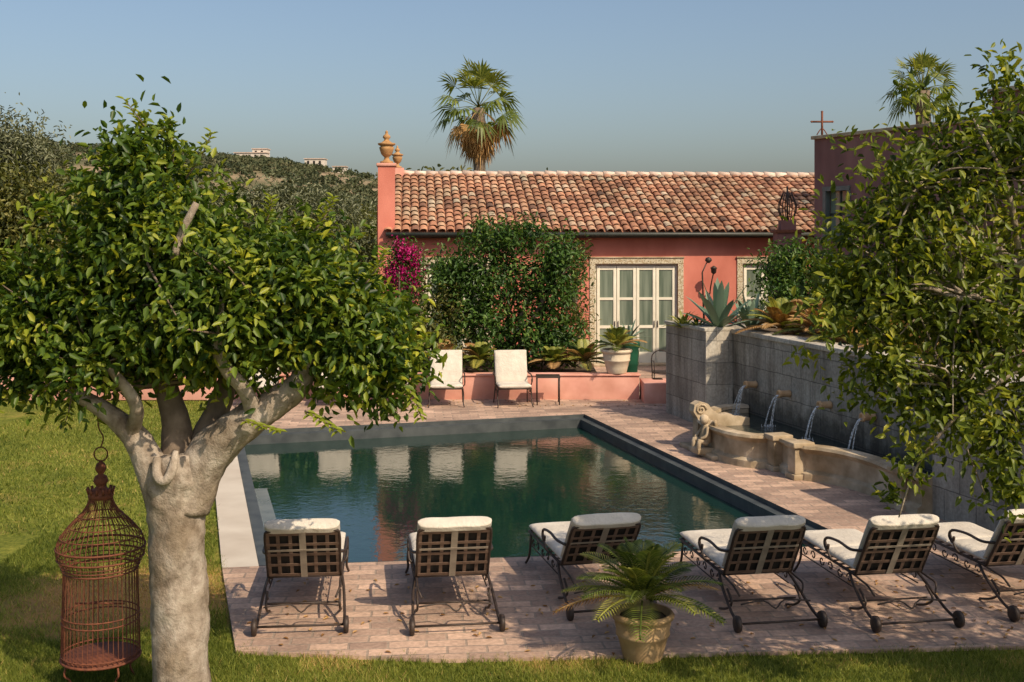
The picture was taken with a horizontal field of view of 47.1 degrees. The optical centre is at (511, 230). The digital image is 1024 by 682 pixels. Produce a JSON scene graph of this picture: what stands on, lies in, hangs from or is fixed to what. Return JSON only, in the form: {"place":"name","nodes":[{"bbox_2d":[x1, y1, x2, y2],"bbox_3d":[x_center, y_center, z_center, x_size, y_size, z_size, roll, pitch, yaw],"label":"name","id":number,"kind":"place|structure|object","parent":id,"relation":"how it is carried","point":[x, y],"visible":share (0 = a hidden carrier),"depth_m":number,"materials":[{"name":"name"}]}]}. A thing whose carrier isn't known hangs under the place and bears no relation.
{"place":"outdoors","nodes":[
{"label":"outdoors","id":0,"kind":"place"},
{"bbox_2d":[55,151,377,196],"bbox_3d":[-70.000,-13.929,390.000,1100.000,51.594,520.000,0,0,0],"label":"hills","id":1,"kind":"structure","parent":0,"point":[234,176],"depth_m":362.75,"materials":[{"name":"green plant"}]},
{"bbox_2d":[6,136,377,222],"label":"hill scrub","id":2,"kind":"object","parent":1,"relation":"on","point":[245,165],"visible":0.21,"depth_m":376.68,"materials":[{"name":"green plant"}]},
{"bbox_2d":[233,152,269,156],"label":"hillside villa","id":3,"kind":"object","parent":1,"relation":"on","point":[258,154],"visible":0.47,"depth_m":480.00,"materials":[{"name":"white paint"}]},
{"bbox_2d":[251,148,270,156],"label":"hillside villa","id":4,"kind":"object","parent":1,"relation":"on","point":[260,150],"visible":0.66,"depth_m":484.00,"materials":[{"name":"white paint"}]},
{"bbox_2d":[304,158,327,165],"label":"hillside villa","id":5,"kind":"object","parent":1,"relation":"on","point":[322,161],"visible":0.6,"depth_m":470.00,"materials":[{"name":"white paint"}]},
{"bbox_2d":[332,166,348,172],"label":"hillside villa","id":6,"kind":"object","parent":1,"relation":"on","point":[345,167],"visible":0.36,"depth_m":455.00,"materials":[{"name":"white paint"}]},
{"bbox_2d":[207,399,258,567],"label":"stone path","id":7,"kind":"structure","parent":0,"point":[237,545],"depth_m":14.50,"materials":[{"name":"beige stone"}]},
{"bbox_2d":[0,267,1023,681],"bbox_3d":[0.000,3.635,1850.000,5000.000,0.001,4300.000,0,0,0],"label":"lawn ground","id":8,"kind":"structure","parent":0,"point":[8,543],"depth_m":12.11,"materials":[{"name":"green plant"}]},
{"bbox_2d":[0,92,80,253],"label":"olive tree","id":9,"kind":"object","parent":8,"relation":"on","point":[29,147],"visible":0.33,"depth_m":33.59,"materials":[{"name":"green plant"}]},
{"bbox_2d":[0,148,104,304],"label":"carob tree","id":10,"kind":"object","parent":8,"relation":"on","point":[11,216],"visible":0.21,"depth_m":31.29,"materials":[{"name":"green plant"}]},
{"bbox_2d":[0,74,454,681],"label":"citrus tree","id":11,"kind":"object","parent":8,"relation":"on","point":[152,288],"visible":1,"depth_m":8.70,"materials":[{"name":"green plant"}]},
{"bbox_2d":[54,393,145,681],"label":"birdcage","id":12,"kind":"object","parent":11,"relation":"hanging from","point":[100,656],"visible":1,"depth_m":9.32,"materials":[{"name":"metal"}]},
{"bbox_2d":[189,168,377,261],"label":"olive tree","id":13,"kind":"object","parent":8,"relation":"on","point":[288,195],"visible":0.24,"depth_m":44.67,"materials":[{"name":"green plant"}]},
{"bbox_2d":[191,191,377,281],"bbox_3d":[-7.927,1.359,33.726,9.387,5.773,4.848,0,0,-16],"label":"carob tree","id":14,"kind":"object","parent":8,"relation":"on","point":[370,257],"visible":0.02,"depth_m":33.99,"materials":[{"name":"green plant"}]},
{"bbox_2d":[315,164,547,264],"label":"distant trees","id":15,"kind":"object","parent":8,"relation":"on","point":[374,213],"visible":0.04,"depth_m":61.89,"materials":[{"name":"green plant"}]},
{"bbox_2d":[428,55,525,170],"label":"fan palm","id":16,"kind":"object","parent":8,"relation":"on","point":[477,134],"visible":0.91,"depth_m":44.59,"materials":[{"name":"green plant"}]},
{"bbox_2d":[762,326,1023,362],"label":"raised bed","id":17,"kind":"object","parent":8,"relation":"on","point":[805,334],"depth_m":21.79,"materials":[{"name":"soil"}]},
{"bbox_2d":[730,292,767,327],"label":"agave","id":18,"kind":"object","parent":17,"relation":"on","point":[753,305],"visible":0.42,"depth_m":22.30,"materials":[{"name":"green plant"}]},
{"bbox_2d":[736,297,817,336],"bbox_3d":[4.753,1.581,21.034,1.615,0.826,1.506,0,0,-40],"label":"bromeliad","id":19,"kind":"object","parent":17,"relation":"on","point":[780,310],"visible":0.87,"depth_m":20.87,"materials":[{"name":"green plant"}]},
{"bbox_2d":[755,299,808,334],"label":"cycad plant","id":20,"kind":"object","parent":17,"relation":"on","point":[798,301],"visible":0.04,"depth_m":21.63,"materials":[{"name":"green plant"}]},
{"bbox_2d":[772,301,842,342],"bbox_3d":[5.259,1.591,20.315,1.395,0.779,1.485,0,0,-30],"label":"plant","id":21,"kind":"object","parent":17,"relation":"on","point":[806,323],"visible":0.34,"depth_m":20.23,"materials":[{"name":"green plant"}]},
{"bbox_2d":[742,225,891,322],"bbox_3d":[6.448,1.066,24.100,3.425,2.386,2.283,0,0,19],"label":"ivy tree","id":22,"kind":"object","parent":17,"relation":"on","point":[778,268],"visible":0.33,"depth_m":24.30,"materials":[{"name":"green plant"}]},
{"bbox_2d":[805,312,861,346],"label":"cycad plant","id":23,"kind":"object","parent":17,"relation":"on","point":[813,337],"visible":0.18,"depth_m":19.18,"materials":[{"name":"green plant"}]},
{"bbox_2d":[852,320,929,356],"bbox_3d":[5.924,1.633,18.035,1.388,0.659,1.324,0,0,20],"label":"cycad plant","id":24,"kind":"object","parent":17,"relation":"on","point":[911,334],"visible":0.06,"depth_m":17.83,"materials":[{"name":"green plant"}]},
{"bbox_2d":[917,330,993,362],"bbox_3d":[6.310,1.616,16.421,1.234,0.702,1.259,0,0,-43],"label":"cycad plant","id":25,"kind":"object","parent":17,"relation":"on","point":[949,348],"visible":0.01,"depth_m":16.25,"materials":[{"name":"green plant"}]},
{"bbox_2d":[779,39,1023,542],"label":"fruit tree","id":26,"kind":"object","parent":8,"relation":"on","point":[964,299],"visible":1,"depth_m":8.28,"materials":[{"name":"green plant"}]},
{"bbox_2d":[0,0,1023,178],"label":"sky","id":27,"kind":"structure","parent":0,"point":[599,85],"materials":[{"name":"blue"}]},
{"bbox_2d":[222,397,1023,662],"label":"brick terrace","id":28,"kind":"structure","parent":0,"point":[539,634],"depth_m":11.41,"materials":[{"name":"brick"}]},
{"bbox_2d":[235,367,279,406],"bbox_3d":[-5.237,3.047,24.326,0.793,1.101,0.891,0,0,4],"label":"garden chair","id":29,"kind":"object","parent":28,"relation":"on","point":[263,380],"visible":0.1,"depth_m":24.39,"materials":[{"name":"fabric"}]},
{"bbox_2d":[251,518,349,635],"bbox_3d":[-1.985,3.118,11.398,0.858,0.967,1.975,0,0,-6],"label":"sun lounger","id":30,"kind":"object","parent":28,"relation":"on","point":[312,547],"visible":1,"depth_m":10.81,"materials":[{"name":"metal"}]},
{"bbox_2d":[0,372,665,403],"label":"pink wall","id":31,"kind":"structure","parent":28,"relation":"on","point":[578,385],"depth_m":25.10,"materials":[{"name":"paint"}]},
{"bbox_2d":[591,324,650,373],"bbox_3d":[2.360,2.532,25.302,1.208,1.057,1.241,0,0,-34],"label":"potted cycad","id":32,"kind":"object","parent":31,"relation":"on","point":[616,360],"visible":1,"depth_m":25.08,"materials":[{"name":"white ceramic"}]},
{"bbox_2d":[427,350,464,407],"bbox_3d":[-1.364,3.047,24.326,0.793,1.101,0.891,0,0,-4],"label":"garden chair","id":33,"kind":"object","parent":28,"relation":"on","point":[452,371],"visible":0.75,"depth_m":24.52,"materials":[{"name":"fabric"}]},
{"bbox_2d":[405,516,504,635],"bbox_3d":[-0.617,3.114,11.424,0.858,0.975,1.975,0,0,-8],"label":"sun lounger","id":34,"kind":"object","parent":28,"relation":"on","point":[449,546],"visible":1,"depth_m":10.85,"materials":[{"name":"metal"}]},
{"bbox_2d":[493,350,533,407],"bbox_3d":[0.013,3.047,24.330,0.793,1.101,0.891,0,0,-8],"label":"garden chair","id":35,"kind":"object","parent":28,"relation":"on","point":[510,371],"visible":1,"depth_m":24.53,"materials":[{"name":"fabric"}]},
{"bbox_2d":[237,414,826,565],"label":"swimming pool","id":36,"kind":"structure","parent":28,"relation":"in","point":[379,491],"depth_m":17.77,"materials":[{"name":"liquid"}]},
{"bbox_2d":[536,374,559,404],"bbox_3d":[0.750,3.308,24.500,0.500,0.585,0.500,0,0,0],"label":"side table","id":37,"kind":"object","parent":28,"relation":"on","point":[547,376],"visible":1,"depth_m":24.33,"materials":[{"name":"metal"}]},
{"bbox_2d":[525,512,655,620],"bbox_3d":[0.725,3.139,11.839,0.858,0.925,1.975,0,0,-13],"label":"sun lounger","id":38,"kind":"object","parent":28,"relation":"on","point":[567,542],"visible":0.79,"depth_m":11.25,"materials":[{"name":"metal"}]},
{"bbox_2d":[247,399,1023,655],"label":"fallen leaves","id":39,"kind":"object","parent":28,"relation":"on","point":[607,625],"visible":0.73,"depth_m":10.99,"materials":[{"name":"brown plant"}]},
{"bbox_2d":[552,536,727,664],"bbox_3d":[1.130,3.117,9.957,1.463,1.026,1.384,0,0,20],"label":"potted palm","id":40,"kind":"object","parent":28,"relation":"on","point":[642,623],"visible":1,"depth_m":9.86,"materials":[{"name":"plant"}]},
{"bbox_2d":[679,515,827,632],"bbox_3d":[2.261,3.118,11.499,0.858,0.967,1.975,0,0,-10],"label":"sun lounger","id":41,"kind":"object","parent":28,"relation":"on","point":[757,545],"visible":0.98,"depth_m":10.97,"materials":[{"name":"metal"}]},
{"bbox_2d":[679,400,931,513],"bbox_3d":[4.158,3.210,17.859,1.710,0.780,6.394,0,0,-15],"label":"carved basin","id":42,"kind":"object","parent":28,"relation":"on","point":[789,456],"visible":0.84,"depth_m":16.98,"materials":[{"name":"stone"}]},
{"bbox_2d":[691,414,717,454],"bbox_3d":[3.069,3.238,18.786,0.341,0.615,0.362,0,0,-15],"label":"putto statue","id":43,"kind":"object","parent":42,"relation":"in","point":[703,440],"visible":0.92,"depth_m":18.72,"materials":[{"name":"stone"}]},
{"bbox_2d":[726,413,931,475],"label":"basin water","id":44,"kind":"structure","parent":42,"relation":"in","point":[756,422],"depth_m":19.07,"materials":[{"name":"grey liquid"}]},
{"bbox_2d":[730,385,860,449],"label":"water jets","id":45,"kind":"object","parent":44,"relation":"on","point":[812,414],"visible":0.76,"depth_m":19.37,"materials":[{"name":"white"}]},
{"bbox_2d":[664,320,1023,531],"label":"walls","id":46,"kind":"structure","parent":28,"relation":"on","point":[711,366],"depth_m":19.34,"materials":[{"name":"grey stone"}]},
{"bbox_2d":[661,310,708,327],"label":"yucca plant","id":47,"kind":"object","parent":46,"relation":"on","point":[682,319],"visible":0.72,"depth_m":22.47,"materials":[{"name":"green plant"}]},
{"bbox_2d":[701,257,711,322],"bbox_3d":[3.752,1.200,22.588,0.189,1.401,0.129,0,0,-22],"label":"garden lamp","id":48,"kind":"object","parent":46,"relation":"on","point":[708,259],"visible":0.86,"depth_m":22.59,"materials":[{"name":"metal"}]},
{"bbox_2d":[682,278,765,326],"bbox_3d":[4.051,1.360,21.748,1.739,0.980,1.696,0,0,0],"label":"agave","id":49,"kind":"object","parent":46,"relation":"on","point":[716,311],"visible":0.81,"depth_m":21.74,"materials":[{"name":"green plant"}]},
{"bbox_2d":[743,381,876,421],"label":"water spouts","id":50,"kind":"object","parent":46,"relation":"attached to","point":[824,404],"visible":0.95,"depth_m":18.24,"materials":[{"name":"stone"}]},
{"bbox_2d":[793,514,964,632],"bbox_3d":[3.502,3.114,11.499,0.858,0.975,1.975,0,0,-10],"label":"sun lounger","id":51,"kind":"object","parent":28,"relation":"on","point":[888,544],"visible":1,"depth_m":10.99,"materials":[{"name":"metal"}]},
{"bbox_2d":[930,509,1023,621],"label":"sun lounger","id":52,"kind":"object","parent":28,"relation":"on","point":[991,548],"visible":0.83,"depth_m":11.38,"materials":[{"name":"metal"}]},
{"bbox_2d":[594,366,665,396],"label":"courtyard paving","id":53,"kind":"structure","parent":0,"point":[644,371],"depth_m":30.08,"materials":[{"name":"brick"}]},
{"bbox_2d":[204,358,596,371],"bbox_3d":[-4.550,3.390,27.350,12.900,0.460,3.900,0,0,0],"label":"planting bed","id":54,"kind":"object","parent":53,"relation":"on","point":[557,369],"depth_m":26.79,"materials":[{"name":"soil"}]},
{"bbox_2d":[284,287,419,368],"bbox_3d":[-6.649,2.329,26.979,10.042,3.598,3.078,0,0,0],"label":"hedge","id":55,"kind":"object","parent":54,"relation":"on","point":[390,311],"depth_m":26.83,"materials":[{"name":"green plant"}]},
{"bbox_2d":[369,231,434,321],"bbox_3d":[-2.713,1.807,28.697,1.785,3.605,1.693,0,0,17],"label":"bougainvillea","id":56,"kind":"object","parent":54,"relation":"on","point":[404,266],"visible":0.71,"depth_m":28.33,"materials":[{"name":"magenta flower petals"},{"name":"green leaves"},{"name":"dark bark"}]},
{"bbox_2d":[388,274,480,369],"bbox_3d":[-2.023,2.231,27.019,2.726,2.861,2.428,0,0,35],"label":"shrub","id":57,"kind":"object","parent":54,"relation":"on","point":[433,326],"visible":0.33,"depth_m":26.46,"materials":[{"name":"green plant"}]},
{"bbox_2d":[425,339,479,370],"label":"cycad plant","id":58,"kind":"object","parent":54,"relation":"on","point":[448,346],"visible":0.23,"depth_m":25.98,"materials":[{"name":"green plant"}]},
{"bbox_2d":[462,342,495,367],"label":"cycad plant","id":59,"kind":"object","parent":54,"relation":"on","point":[478,352],"visible":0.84,"depth_m":25.69,"materials":[{"name":"green plant"}]},
{"bbox_2d":[409,211,601,371],"bbox_3d":[-0.118,1.544,27.121,4.328,4.016,3.291,0,0,0],"label":"laurel tree","id":60,"kind":"object","parent":54,"relation":"on","point":[462,271],"visible":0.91,"depth_m":26.63,"materials":[{"name":"green plant"}]},
{"bbox_2d":[528,346,581,368],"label":"cycad plant","id":61,"kind":"object","parent":54,"relation":"on","point":[553,352],"visible":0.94,"depth_m":25.87,"materials":[{"name":"green plant"}]},
{"bbox_2d":[553,230,601,366],"bbox_3d":[1.314,1.799,27.484,1.565,3.648,1.809,0,0,0],"label":"oleander bush","id":62,"kind":"object","parent":54,"relation":"on","point":[575,313],"visible":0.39,"depth_m":27.32,"materials":[{"name":"green plant"}]},
{"bbox_2d":[548,339,606,369],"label":"cycad plant","id":63,"kind":"object","parent":54,"relation":"in","point":[586,353],"visible":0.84,"depth_m":25.90,"materials":[{"name":"green plant"}]},
{"bbox_2d":[376,130,813,366],"bbox_3d":[3.569,0.463,36.032,15.104,6.274,9.850,0,0,-5],"label":"pink villa","id":64,"kind":"object","parent":53,"relation":"on","point":[658,239],"visible":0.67,"depth_m":31.82,"materials":[{"name":"tile"}]},
{"bbox_2d":[421,257,491,351],"bbox_3d":[-1.479,2.145,31.173,1.940,2.910,0.750,0,0,-5],"label":"french door","id":65,"kind":"structure","parent":64,"relation":"in","point":[432,260],"depth_m":31.18,"materials":[{"name":"paint"}]},
{"bbox_2d":[590,257,684,366],"bbox_3d":[3.348,2.145,31.595,2.590,2.910,0.750,0,0,-5],"label":"french door","id":66,"kind":"structure","parent":64,"relation":"in","point":[626,289],"depth_m":31.64,"materials":[{"name":"paint"}]},
{"bbox_2d":[736,256,771,323],"bbox_3d":[6.864,2.145,31.903,1.590,2.910,0.750,0,0,-5],"label":"french door","id":67,"kind":"structure","parent":64,"relation":"in","point":[743,273],"depth_m":31.91,"materials":[{"name":"paint"}]},
{"bbox_2d":[614,319,646,371],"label":"green potted plant","id":68,"kind":"object","parent":53,"relation":"on","point":[633,364],"visible":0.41,"depth_m":26.13,"materials":[{"name":"green plant"}]},
{"bbox_2d":[651,350,665,377],"bbox_3d":[3.350,3.134,26.211,0.452,0.932,0.461,0,0,0],"label":"iron chair","id":69,"kind":"object","parent":53,"relation":"on","point":[654,371],"visible":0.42,"depth_m":26.17,"materials":[{"name":"black metal"}]},
{"bbox_2d":[771,186,803,298],"bbox_3d":[6.475,1.275,27.650,0.650,4.650,0.600,0,0,0],"label":"garden chimney","id":70,"kind":"object","parent":53,"relation":"on","point":[787,229],"visible":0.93,"depth_m":27.50,"materials":[{"name":"paint"}]},
{"bbox_2d":[811,85,1023,317],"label":"tall plaster house","id":71,"kind":"structure","parent":53,"relation":"on","point":[828,160],"depth_m":25.85,"materials":[{"name":"paint"}]},
{"bbox_2d":[810,111,833,134],"bbox_3d":[7.100,-2.455,26.900,0.550,0.610,0.070,0,0,0],"label":"iron cross","id":72,"kind":"object","parent":71,"relation":"on","point":[822,122],"visible":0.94,"depth_m":26.88,"materials":[{"name":"metal"}]},
{"bbox_2d":[879,48,961,126],"bbox_3d":[10.968,-0.650,31.492,2.275,8.507,2.269,0,0,0],"label":"fan palm","id":73,"kind":"object","parent":53,"relation":"on","point":[921,63],"visible":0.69,"depth_m":31.33,"materials":[{"name":"green palm leaves"},{"name":"bark"}]},
{"bbox_2d":[837,224,1023,368],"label":"raised bed shrub","id":74,"kind":"object","parent":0,"point":[935,282],"visible":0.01,"depth_m":20.07,"materials":[{"name":"green plant"}]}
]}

